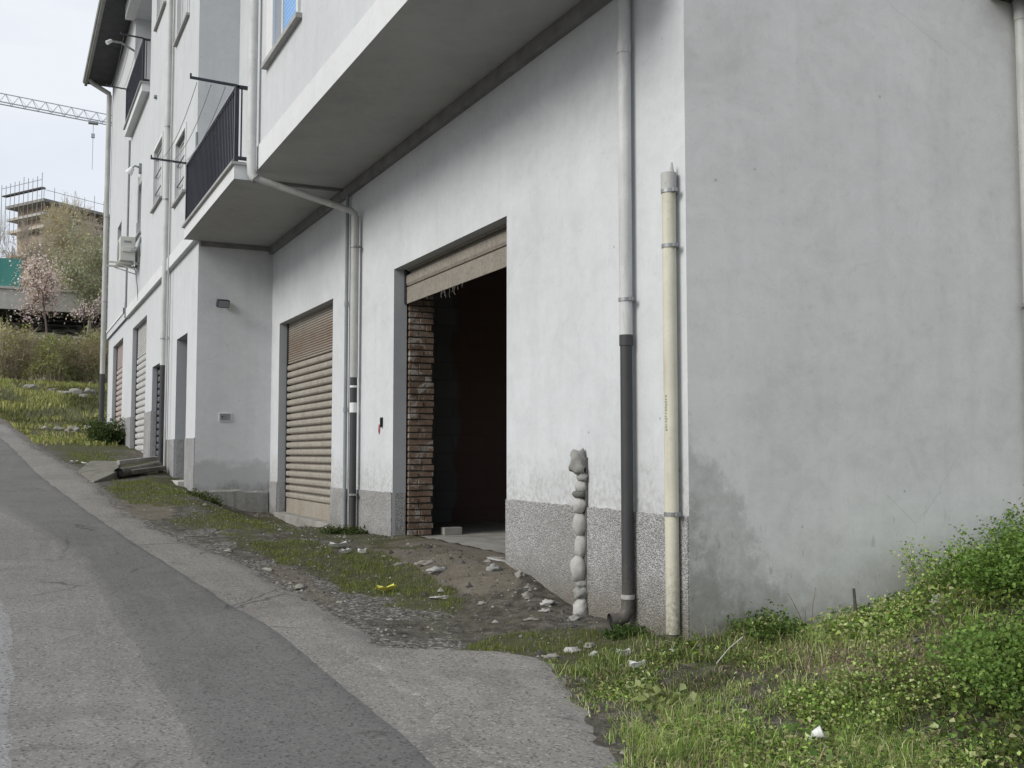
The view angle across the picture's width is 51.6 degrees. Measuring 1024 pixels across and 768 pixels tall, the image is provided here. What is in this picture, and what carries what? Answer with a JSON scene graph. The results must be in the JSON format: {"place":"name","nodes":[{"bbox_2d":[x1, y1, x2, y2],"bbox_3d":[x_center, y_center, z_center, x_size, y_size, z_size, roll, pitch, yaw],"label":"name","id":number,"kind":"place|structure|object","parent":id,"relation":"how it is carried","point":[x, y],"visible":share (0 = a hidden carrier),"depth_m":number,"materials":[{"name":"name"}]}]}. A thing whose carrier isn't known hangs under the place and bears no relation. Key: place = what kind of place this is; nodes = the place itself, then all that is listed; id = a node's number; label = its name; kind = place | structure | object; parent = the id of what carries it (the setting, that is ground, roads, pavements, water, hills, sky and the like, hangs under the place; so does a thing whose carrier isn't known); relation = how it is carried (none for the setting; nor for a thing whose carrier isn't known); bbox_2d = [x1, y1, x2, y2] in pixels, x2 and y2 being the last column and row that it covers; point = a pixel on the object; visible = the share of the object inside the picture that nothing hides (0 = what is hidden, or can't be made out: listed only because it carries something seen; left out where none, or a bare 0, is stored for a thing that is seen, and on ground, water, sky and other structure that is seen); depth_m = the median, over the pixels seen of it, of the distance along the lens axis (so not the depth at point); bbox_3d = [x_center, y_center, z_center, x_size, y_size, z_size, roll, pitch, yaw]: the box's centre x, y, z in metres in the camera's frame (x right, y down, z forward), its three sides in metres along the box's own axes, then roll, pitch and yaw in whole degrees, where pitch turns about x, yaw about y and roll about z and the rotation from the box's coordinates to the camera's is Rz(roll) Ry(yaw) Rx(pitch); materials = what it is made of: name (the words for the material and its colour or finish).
{"place":"outdoors","nodes":[
{"label":"outdoors","id":0,"kind":"place"},
{"bbox_2d":[0,0,112,257],"label":"sky","id":1,"kind":"structure","parent":0,"point":[45,44],"materials":[{"name":"white"}]},
{"bbox_2d":[0,512,206,767],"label":"road","id":2,"kind":"structure","parent":0,"point":[85,692],"depth_m":5.77,"materials":[{"name":"asphalt"}]},
{"bbox_2d":[0,599,15,767],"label":"road wheel track","id":3,"kind":"structure","parent":2,"relation":"on","point":[7,675],"depth_m":5.64,"materials":[{"name":"asphalt"}]},
{"bbox_2d":[0,438,435,767],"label":"road patch","id":4,"kind":"object","parent":2,"relation":"on","point":[237,688],"visible":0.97,"depth_m":6.06,"materials":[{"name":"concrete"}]},
{"bbox_2d":[195,132,197,147],"bbox_3d":[-4.966,-3.263,16.656,0.037,1.410,0.037,-3,-5,42],"label":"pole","id":5,"kind":"object","parent":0,"point":[196,139],"visible":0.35,"depth_m":16.68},
{"bbox_2d":[0,424,526,767],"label":"road shoulder","id":6,"kind":"object","parent":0,"point":[315,634],"visible":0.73,"depth_m":7.54},
{"bbox_2d":[339,644,623,767],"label":"forecourt asphalt","id":7,"kind":"structure","parent":0,"point":[479,705],"depth_m":5.47,"materials":[{"name":"asphalt"}]},
{"bbox_2d":[0,332,1023,767],"bbox_3d":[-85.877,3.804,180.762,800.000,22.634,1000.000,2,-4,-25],"label":"ground","id":8,"kind":"structure","parent":0,"point":[200,536],"depth_m":8.18,"materials":[{"name":"soil"}]},
{"bbox_2d":[0,210,12,258],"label":"bare tree","id":9,"kind":"object","parent":8,"relation":"on","point":[4,235],"visible":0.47,"depth_m":78.34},
{"bbox_2d":[0,208,57,332],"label":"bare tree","id":10,"kind":"object","parent":8,"relation":"on","point":[27,251],"visible":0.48,"depth_m":71.52,"materials":[{"name":"pink plant"}]},
{"bbox_2d":[23,384,36,389],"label":"rock","id":11,"kind":"object","parent":8,"relation":"on","point":[30,385],"visible":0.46,"depth_m":44.57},
{"bbox_2d":[2,244,71,331],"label":"blossom tree","id":12,"kind":"object","parent":8,"relation":"on","point":[40,296],"visible":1,"depth_m":61.23,"materials":[{"name":"plant"}]},
{"bbox_2d":[0,315,91,380],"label":"thicket","id":13,"kind":"object","parent":8,"relation":"on","point":[6,338],"visible":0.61,"depth_m":50.56,"materials":[{"name":"green plant"}]},
{"bbox_2d":[1,327,99,381],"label":"thicket","id":14,"kind":"object","parent":8,"relation":"on","point":[46,366],"visible":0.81,"depth_m":49.81,"materials":[{"name":"green plant"}]},
{"bbox_2d":[0,258,106,336],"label":"flyover","id":15,"kind":"object","parent":8,"relation":"on","point":[8,298],"visible":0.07,"depth_m":67.07,"materials":[{"name":"concrete"}]},
{"bbox_2d":[0,172,109,290],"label":"unfinished building","id":16,"kind":"structure","parent":8,"relation":"on","point":[33,209],"depth_m":132.00,"materials":[{"name":"concrete"}]},
{"bbox_2d":[0,93,111,165],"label":"tower crane","id":17,"kind":"object","parent":8,"relation":"on","point":[95,122],"visible":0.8,"depth_m":157.27,"materials":[{"name":"paint"}]},
{"bbox_2d":[53,426,64,430],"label":"rock","id":18,"kind":"object","parent":8,"relation":"on","point":[58,428],"visible":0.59,"depth_m":31.44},
{"bbox_2d":[0,375,117,445],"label":"bank grass","id":19,"kind":"structure","parent":8,"relation":"on","point":[42,398],"depth_m":38.44,"materials":[{"name":"green plant"}]},
{"bbox_2d":[22,190,99,289],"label":"bare tree","id":20,"kind":"object","parent":8,"relation":"on","point":[57,218],"visible":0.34,"depth_m":78.36,"materials":[{"name":"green plant"}]},
{"bbox_2d":[15,318,107,383],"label":"thicket","id":21,"kind":"object","parent":8,"relation":"on","point":[93,374],"visible":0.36,"depth_m":50.96,"materials":[{"name":"green plant"}]},
{"bbox_2d":[58,391,71,395],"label":"rock","id":22,"kind":"object","parent":8,"relation":"on","point":[66,392],"visible":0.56,"depth_m":42.53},
{"bbox_2d":[64,426,81,431],"bbox_3d":[-12.922,1.341,31.298,0.439,0.218,0.530,0,-4,-3],"label":"rock","id":23,"kind":"object","parent":8,"relation":"on","point":[71,428],"visible":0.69,"depth_m":31.11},
{"bbox_2d":[39,211,108,335],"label":"olive tree","id":24,"kind":"object","parent":8,"relation":"on","point":[89,292],"visible":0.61,"depth_m":65.31,"materials":[{"name":"green plant"}]},
{"bbox_2d":[43,219,108,331],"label":"bare tree","id":25,"kind":"object","parent":8,"relation":"on","point":[91,241],"visible":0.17,"depth_m":70.38,"materials":[{"name":"green plant"}]},
{"bbox_2d":[69,388,82,394],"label":"rock","id":26,"kind":"object","parent":8,"relation":"on","point":[76,390],"visible":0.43,"depth_m":42.98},
{"bbox_2d":[64,210,108,290],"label":"bare tree","id":27,"kind":"object","parent":8,"relation":"on","point":[94,229],"visible":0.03,"depth_m":82.60,"materials":[{"name":"green plant"}]},
{"bbox_2d":[66,285,107,333],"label":"blossom tree","id":28,"kind":"object","parent":8,"relation":"on","point":[83,313],"visible":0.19,"depth_m":61.28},
{"bbox_2d":[83,387,95,394],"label":"rock","id":29,"kind":"object","parent":8,"relation":"on","point":[90,391],"visible":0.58,"depth_m":43.48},
{"bbox_2d":[78,461,120,482],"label":"concrete slab","id":30,"kind":"structure","parent":8,"relation":"on","point":[96,471],"depth_m":18.54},
{"bbox_2d":[76,411,125,444],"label":"weed plant","id":31,"kind":"object","parent":8,"relation":"on","point":[102,433],"visible":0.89,"depth_m":26.68,"materials":[{"name":"green plant"}]},
{"bbox_2d":[114,456,165,477],"bbox_3d":[-6.739,1.485,19.050,0.643,0.377,2.036,-1,-4,11],"label":"drain channel","id":32,"kind":"object","parent":8,"relation":"on","point":[155,466],"visible":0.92,"depth_m":18.98,"materials":[{"name":"concrete"}]},
{"bbox_2d":[185,488,225,506],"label":"weed plant","id":33,"kind":"object","parent":8,"relation":"on","point":[201,495],"visible":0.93,"depth_m":16.12,"materials":[{"name":"green plant"}]},
{"bbox_2d":[262,567,274,570],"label":"rock","id":34,"kind":"object","parent":8,"relation":"on","point":[268,569],"visible":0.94,"depth_m":9.56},
{"bbox_2d":[293,583,306,588],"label":"rock","id":35,"kind":"object","parent":8,"relation":"on","point":[300,586],"visible":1,"depth_m":8.71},
{"bbox_2d":[329,541,346,546],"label":"litter","id":36,"kind":"object","parent":8,"relation":"on","point":[344,543],"visible":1,"depth_m":10.75,"materials":[{"name":"white paper"}]},
{"bbox_2d":[319,524,368,534],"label":"weed plant","id":37,"kind":"object","parent":8,"relation":"on","point":[346,531],"visible":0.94,"depth_m":12.40,"materials":[{"name":"green plant"}]},
{"bbox_2d":[340,548,350,552],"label":"litter","id":38,"kind":"object","parent":8,"relation":"on","point":[348,550],"visible":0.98,"depth_m":10.37,"materials":[{"name":"white paper"}]},
{"bbox_2d":[59,439,648,655],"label":"grass","id":39,"kind":"structure","parent":8,"relation":"on","point":[288,559],"depth_m":9.78,"materials":[{"name":"green plant"}]},
{"bbox_2d":[375,583,395,590],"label":"litter","id":40,"kind":"object","parent":8,"relation":"on","point":[389,587],"visible":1,"depth_m":8.57,"materials":[{"name":"plastic"}]},
{"bbox_2d":[188,502,593,654],"bbox_3d":[-1.961,1.675,10.965,1.859,0.601,9.753,2,-4,-25],"label":"rubble","id":41,"kind":"object","parent":8,"relation":"on","point":[539,652],"visible":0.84,"depth_m":8.98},
{"bbox_2d":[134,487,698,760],"bbox_3d":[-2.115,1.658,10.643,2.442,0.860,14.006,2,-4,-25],"label":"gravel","id":42,"kind":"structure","parent":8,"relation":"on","point":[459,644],"depth_m":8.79,"materials":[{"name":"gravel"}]},
{"bbox_2d":[414,560,434,565],"bbox_3d":[-0.777,1.601,9.506,0.213,0.043,0.106,2,-4,-25],"label":"rock","id":43,"kind":"object","parent":8,"relation":"on","point":[424,562],"visible":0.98,"depth_m":9.48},
{"bbox_2d":[426,566,446,573],"bbox_3d":[-0.635,1.589,9.076,0.127,0.055,0.295,-3,-5,37],"label":"rock","id":44,"kind":"object","parent":8,"relation":"on","point":[433,570],"visible":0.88,"depth_m":9.01,"materials":[{"name":"white stone"}]},
{"bbox_2d":[429,595,449,598],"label":"rock","id":45,"kind":"object","parent":8,"relation":"on","point":[443,596],"visible":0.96,"depth_m":8.34,"materials":[{"name":"white stone"}]},
{"bbox_2d":[441,527,461,534],"bbox_3d":[-0.691,1.677,12.105,0.220,0.085,0.110,2,-4,-25],"label":"cement block","id":46,"kind":"object","parent":8,"relation":"on","point":[451,530],"depth_m":12.06,"materials":[{"name":"concrete"}]},
{"bbox_2d":[477,601,487,604],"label":"rock","id":47,"kind":"object","parent":8,"relation":"on","point":[481,602],"visible":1,"depth_m":8.03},
{"bbox_2d":[486,563,501,571],"bbox_3d":[-0.151,1.536,8.867,0.137,0.071,0.116,0,-4,-1],"label":"rock","id":48,"kind":"object","parent":8,"relation":"on","point":[492,567],"visible":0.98,"depth_m":8.82,"materials":[{"name":"grey stone"}]},
{"bbox_2d":[514,570,525,577],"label":"rock","id":49,"kind":"object","parent":8,"relation":"on","point":[518,573],"visible":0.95,"depth_m":8.62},
{"bbox_2d":[521,591,533,598],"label":"rock","id":50,"kind":"object","parent":8,"relation":"on","point":[527,595],"visible":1,"depth_m":8.07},
{"bbox_2d":[523,617,540,620],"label":"rock","id":51,"kind":"object","parent":8,"relation":"on","point":[530,618],"visible":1,"depth_m":7.54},
{"bbox_2d":[539,608,550,612],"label":"rock","id":52,"kind":"object","parent":8,"relation":"on","point":[548,610],"visible":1,"depth_m":7.81,"materials":[{"name":"white stone"}]},
{"bbox_2d":[540,599,554,605],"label":"rock","id":53,"kind":"object","parent":8,"relation":"on","point":[546,602],"visible":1,"depth_m":7.94,"materials":[{"name":"white stone"}]},
{"bbox_2d":[541,653,560,658],"bbox_3d":[0.244,1.687,6.570,0.152,0.033,0.076,1,-4,-9],"label":"rock","id":54,"kind":"object","parent":8,"relation":"on","point":[553,655],"visible":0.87,"depth_m":6.55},
{"bbox_2d":[83,0,1023,640],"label":"apartment building","id":55,"kind":"structure","parent":8,"relation":"on","point":[849,334],"depth_m":8.08,"materials":[{"name":"paint"}]},
{"bbox_2d":[88,79,111,423],"bbox_3d":[-12.613,-3.836,32.200,0.804,11.065,0.186,2,-4,-25],"label":"downpipe","id":56,"kind":"object","parent":55,"relation":"attached to","point":[106,217],"visible":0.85,"depth_m":32.28,"materials":[{"name":"metal"}]},
{"bbox_2d":[105,39,134,51],"bbox_3d":[-9.859,-8.539,26.695,0.107,0.188,0.783,-4,-5,44],"label":"eave lamp","id":57,"kind":"object","parent":55,"relation":"attached to","point":[108,42],"visible":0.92,"depth_m":26.63,"materials":[{"name":"white plastic"}]},
{"bbox_2d":[107,236,140,300],"bbox_3d":[-8.967,-2.635,24.485,0.677,1.461,0.978,2,-4,-25],"label":"air conditioner","id":58,"kind":"object","parent":55,"relation":"attached to","point":[127,249],"visible":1,"depth_m":24.29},
{"bbox_2d":[106,31,143,89],"bbox_3d":[-9.224,-7.518,25.187,0.501,0.324,3.700,2,-4,-25],"label":"clothes drying rack","id":59,"kind":"object","parent":55,"relation":"attached to","point":[109,86],"visible":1,"depth_m":24.27,"materials":[{"name":"metal"}]},
{"bbox_2d":[124,140,130,316],"bbox_3d":[-9.790,-3.974,26.999,0.046,4.540,0.046,-3,-5,42],"label":"cable trunk","id":60,"kind":"object","parent":55,"relation":"attached to","point":[127,233],"visible":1,"depth_m":27.00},
{"bbox_2d":[125,163,141,222],"bbox_3d":[-8.848,-4.455,24.699,0.367,1.320,0.470,2,-4,-25],"label":"security light","id":61,"kind":"object","parent":55,"relation":"attached to","point":[129,170],"visible":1,"depth_m":24.89,"materials":[{"name":"white plastic"}]},
{"bbox_2d":[150,131,162,213],"bbox_3d":[-7.237,-4.320,21.757,0.170,1.355,1.540,2,-4,-25],"label":"window","id":62,"kind":"structure","parent":55,"relation":"in","point":[159,175],"depth_m":22.03,"materials":[{"name":"stone"}]},
{"bbox_2d":[153,0,166,31],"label":"window","id":63,"kind":"structure","parent":55,"relation":"in","point":[163,2],"depth_m":22.17,"materials":[{"name":"stone"}]},
{"bbox_2d":[158,0,172,472],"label":"downpipe","id":64,"kind":"object","parent":55,"relation":"attached to","point":[165,225],"visible":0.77,"depth_m":20.00,"materials":[{"name":"metal"}]},
{"bbox_2d":[163,0,174,465],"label":"downpipe","id":65,"kind":"object","parent":55,"relation":"attached to","point":[168,268],"visible":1,"depth_m":19.69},
{"bbox_2d":[171,122,186,207],"bbox_3d":[-5.865,-3.865,18.836,0.170,1.225,1.390,2,-4,-25],"label":"window","id":66,"kind":"structure","parent":55,"relation":"in","point":[182,167],"depth_m":19.07,"materials":[{"name":"stone"}]},
{"bbox_2d":[173,0,189,46],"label":"window","id":67,"kind":"structure","parent":55,"relation":"in","point":[185,4],"depth_m":19.39,"materials":[{"name":"plastic"}]},
{"bbox_2d":[150,73,237,164],"bbox_3d":[-4.595,-3.570,15.078,0.581,0.324,4.030,2,-4,-25],"label":"clothes drying rack","id":68,"kind":"object","parent":55,"relation":"attached to","point":[205,80],"visible":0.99,"depth_m":13.78,"materials":[{"name":"metal"}]},
{"bbox_2d":[216,299,231,308],"bbox_3d":[-4.639,-1.296,17.101,0.277,0.157,0.248,2,-4,-25],"label":"floodlight","id":69,"kind":"object","parent":55,"relation":"attached to","point":[223,303],"visible":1,"depth_m":17.01,"materials":[{"name":"paint"}]},
{"bbox_2d":[218,412,231,421],"bbox_3d":[-4.630,0.532,17.104,0.205,0.145,0.027,2,-4,-25],"label":"meter door","id":70,"kind":"structure","parent":55,"relation":"attached to","point":[224,416],"depth_m":17.10,"materials":[{"name":"white plastic"}]},
{"bbox_2d":[220,413,230,419],"bbox_3d":[-4.629,0.532,17.102,0.169,0.110,0.006,2,-4,-25],"label":"door leaf","id":71,"kind":"structure","parent":70,"relation":"in","point":[225,416],"depth_m":17.10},
{"bbox_2d":[261,0,301,69],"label":"window","id":72,"kind":"structure","parent":55,"relation":"in","point":[291,15],"depth_m":12.16,"materials":[{"name":"plastic"}]},
{"bbox_2d":[247,0,361,528],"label":"downpipe","id":73,"kind":"object","parent":55,"relation":"attached to","point":[253,175],"visible":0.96,"depth_m":12.90,"materials":[{"name":"white plastic"}]},
{"bbox_2d":[342,195,348,526],"bbox_3d":[-2.109,-0.361,13.466,0.060,4.320,0.060,2,-4,-25],"label":"conduit","id":74,"kind":"object","parent":55,"relation":"attached to","point":[345,411],"visible":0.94,"depth_m":13.44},
{"bbox_2d":[378,417,382,432],"bbox_3d":[-1.529,0.485,12.267,0.018,0.195,0.160,2,-4,-25],"label":"broken switch","id":75,"kind":"object","parent":55,"relation":"attached to","point":[381,422],"visible":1,"depth_m":12.22,"materials":[{"name":"red paint"}]},
{"bbox_2d":[607,0,634,628],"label":"downpipe","id":76,"kind":"object","parent":55,"relation":"attached to","point":[626,299],"visible":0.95,"depth_m":7.29,"materials":[{"name":"metal"}]},
{"bbox_2d":[661,162,680,640],"bbox_3d":[1.021,0.149,6.792,0.109,3.190,0.119,-1,-4,8],"label":"vent pipe","id":77,"kind":"object","parent":55,"relation":"attached to","point":[669,247],"visible":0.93,"depth_m":6.77,"materials":[{"name":"plastic"}]},
{"bbox_2d":[1012,0,1023,307],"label":"downpipe","id":78,"kind":"object","parent":55,"relation":"attached to","point":[1018,8],"visible":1,"depth_m":8.13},
{"bbox_2d":[564,647,581,652],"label":"rock","id":79,"kind":"object","parent":8,"relation":"on","point":[574,649],"visible":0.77,"depth_m":6.70,"materials":[{"name":"white stone"}]},
{"bbox_2d":[569,613,583,620],"bbox_3d":[0.465,1.682,7.626,0.115,0.054,0.099,2,-4,-25],"label":"rock","id":80,"kind":"object","parent":8,"relation":"on","point":[577,616],"visible":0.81,"depth_m":7.61,"materials":[{"name":"grey stone"}]},
{"bbox_2d":[568,448,587,614],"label":"stone column","id":81,"kind":"structure","parent":8,"relation":"on","point":[578,466],"depth_m":7.83,"materials":[{"name":"stone"}]},
{"bbox_2d":[583,642,594,647],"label":"rock","id":82,"kind":"object","parent":8,"relation":"on","point":[589,645],"visible":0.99,"depth_m":6.79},
{"bbox_2d":[597,620,646,640],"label":"weed plant","id":83,"kind":"object","parent":8,"relation":"on","point":[618,631],"visible":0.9,"depth_m":6.88,"materials":[{"name":"green plant"}]},
{"bbox_2d":[616,648,630,654],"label":"litter","id":84,"kind":"object","parent":8,"relation":"on","point":[629,650],"visible":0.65,"depth_m":6.45,"materials":[{"name":"white paper"}]},
{"bbox_2d":[629,660,644,667],"bbox_3d":[0.729,1.632,6.176,0.100,0.052,0.032,1,-4,-16],"label":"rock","id":85,"kind":"object","parent":8,"relation":"on","point":[633,663],"visible":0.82,"depth_m":6.17,"materials":[{"name":"white stone"}]},
{"bbox_2d":[625,676,697,711],"bbox_3d":[0.742,1.635,5.522,0.415,0.190,0.290,-2,-4,28],"label":"weed plant","id":86,"kind":"object","parent":8,"relation":"on","point":[651,698],"visible":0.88,"depth_m":5.53,"materials":[{"name":"green plant"}]},
{"bbox_2d":[716,636,742,663],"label":"reed","id":87,"kind":"object","parent":8,"relation":"on","point":[728,649],"visible":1,"depth_m":6.02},
{"bbox_2d":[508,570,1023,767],"bbox_3d":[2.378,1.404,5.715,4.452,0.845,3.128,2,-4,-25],"label":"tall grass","id":88,"kind":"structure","parent":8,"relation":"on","point":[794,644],"depth_m":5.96,"materials":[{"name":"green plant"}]},
{"bbox_2d":[726,599,807,645],"bbox_3d":[1.638,1.493,6.634,0.537,0.266,0.486,2,-4,-25],"label":"weed plant","id":89,"kind":"object","parent":8,"relation":"on","point":[785,623],"visible":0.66,"depth_m":6.55,"materials":[{"name":"green plant"}]},
{"bbox_2d":[541,583,1023,767],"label":"dead stalks","id":90,"kind":"object","parent":8,"relation":"on","point":[843,654],"visible":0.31,"depth_m":5.82,"materials":[{"name":"plant"}]},
{"bbox_2d":[553,571,1023,767],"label":"weeds","id":91,"kind":"object","parent":8,"relation":"on","point":[958,751],"visible":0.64,"depth_m":5.32,"materials":[{"name":"green plant"}]},
{"bbox_2d":[788,587,824,625],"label":"dry twig","id":92,"kind":"object","parent":8,"relation":"on","point":[806,607],"visible":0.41,"depth_m":6.87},
{"bbox_2d":[602,569,1023,767],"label":"clover","id":93,"kind":"object","parent":8,"relation":"on","point":[916,608],"visible":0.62,"depth_m":5.20,"materials":[{"name":"green plant"}]},
{"bbox_2d":[808,726,824,740],"bbox_3d":[1.415,1.624,4.925,0.080,0.078,0.057,-2,-4,29],"label":"plastic cup","id":94,"kind":"object","parent":8,"relation":"on","point":[817,731],"visible":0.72,"depth_m":4.90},
{"bbox_2d":[763,664,917,742],"bbox_3d":[1.648,1.551,5.207,0.765,0.299,0.745,2,-4,-25],"label":"weed plant","id":95,"kind":"object","parent":8,"relation":"on","point":[800,710],"visible":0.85,"depth_m":5.18,"materials":[{"name":"green plant"}]},
{"bbox_2d":[852,588,857,612],"bbox_3d":[2.250,1.492,6.917,0.053,0.312,0.027,0,-4,0],"label":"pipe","id":96,"kind":"object","parent":8,"relation":"on","point":[854,600],"visible":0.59,"depth_m":6.91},
{"bbox_2d":[825,605,926,642],"bbox_3d":[2.305,1.497,6.591,0.581,0.216,0.619,-3,-5,42],"label":"weed plant","id":97,"kind":"object","parent":8,"relation":"on","point":[895,633],"visible":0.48,"depth_m":6.49,"materials":[{"name":"green plant"}]},
{"bbox_2d":[848,584,929,625],"bbox_3d":[2.466,1.430,6.844,0.475,0.306,0.621,2,-4,-25],"label":"weed plant","id":98,"kind":"object","parent":8,"relation":"on","point":[897,607],"visible":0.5,"depth_m":6.85,"materials":[{"name":"green plant"}]},
{"bbox_2d":[813,637,980,718],"bbox_3d":[2.008,1.508,5.547,0.832,0.321,0.891,-1,-4,15],"label":"weed plant","id":99,"kind":"object","parent":8,"relation":"on","point":[921,675],"visible":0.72,"depth_m":5.53,"materials":[{"name":"green plant"}]},
{"bbox_2d":[929,594,940,602],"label":"rock","id":100,"kind":"object","parent":8,"relation":"on","point":[935,598],"visible":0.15,"depth_m":6.93,"materials":[{"name":"white stone"}]},
{"bbox_2d":[890,536,987,600],"bbox_3d":[2.912,1.262,7.150,0.676,0.476,0.656,0,-4,-6],"label":"weed plant","id":101,"kind":"object","parent":8,"relation":"on","point":[920,580],"visible":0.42,"depth_m":7.17,"materials":[{"name":"green plant"}]},
{"bbox_2d":[908,504,1023,608],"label":"shrub","id":102,"kind":"object","parent":8,"relation":"on","point":[995,561],"visible":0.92,"depth_m":6.69,"materials":[{"name":"green plant"}]},
{"bbox_2d":[910,598,1023,725],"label":"shrub","id":103,"kind":"object","parent":8,"relation":"on","point":[977,660],"visible":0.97,"depth_m":5.48,"materials":[{"name":"green plant"}]},
{"bbox_2d":[943,534,1016,570],"bbox_3d":[3.442,1.242,7.298,0.809,0.474,0.853,2,-4,-25],"label":"weed plant","id":104,"kind":"object","parent":8,"relation":"on","point":[981,550],"visible":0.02,"depth_m":7.37,"materials":[{"name":"green plant"}]},
{"bbox_2d":[986,484,1023,552],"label":"shrub","id":105,"kind":"object","parent":8,"relation":"on","point":[1010,513],"visible":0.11,"depth_m":7.79,"materials":[{"name":"green plant"}]},
{"bbox_2d":[537,589,1023,767],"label":"meadow grass","id":106,"kind":"structure","parent":0,"point":[634,729],"depth_m":5.26,"materials":[{"name":"green plant"}]}
]}

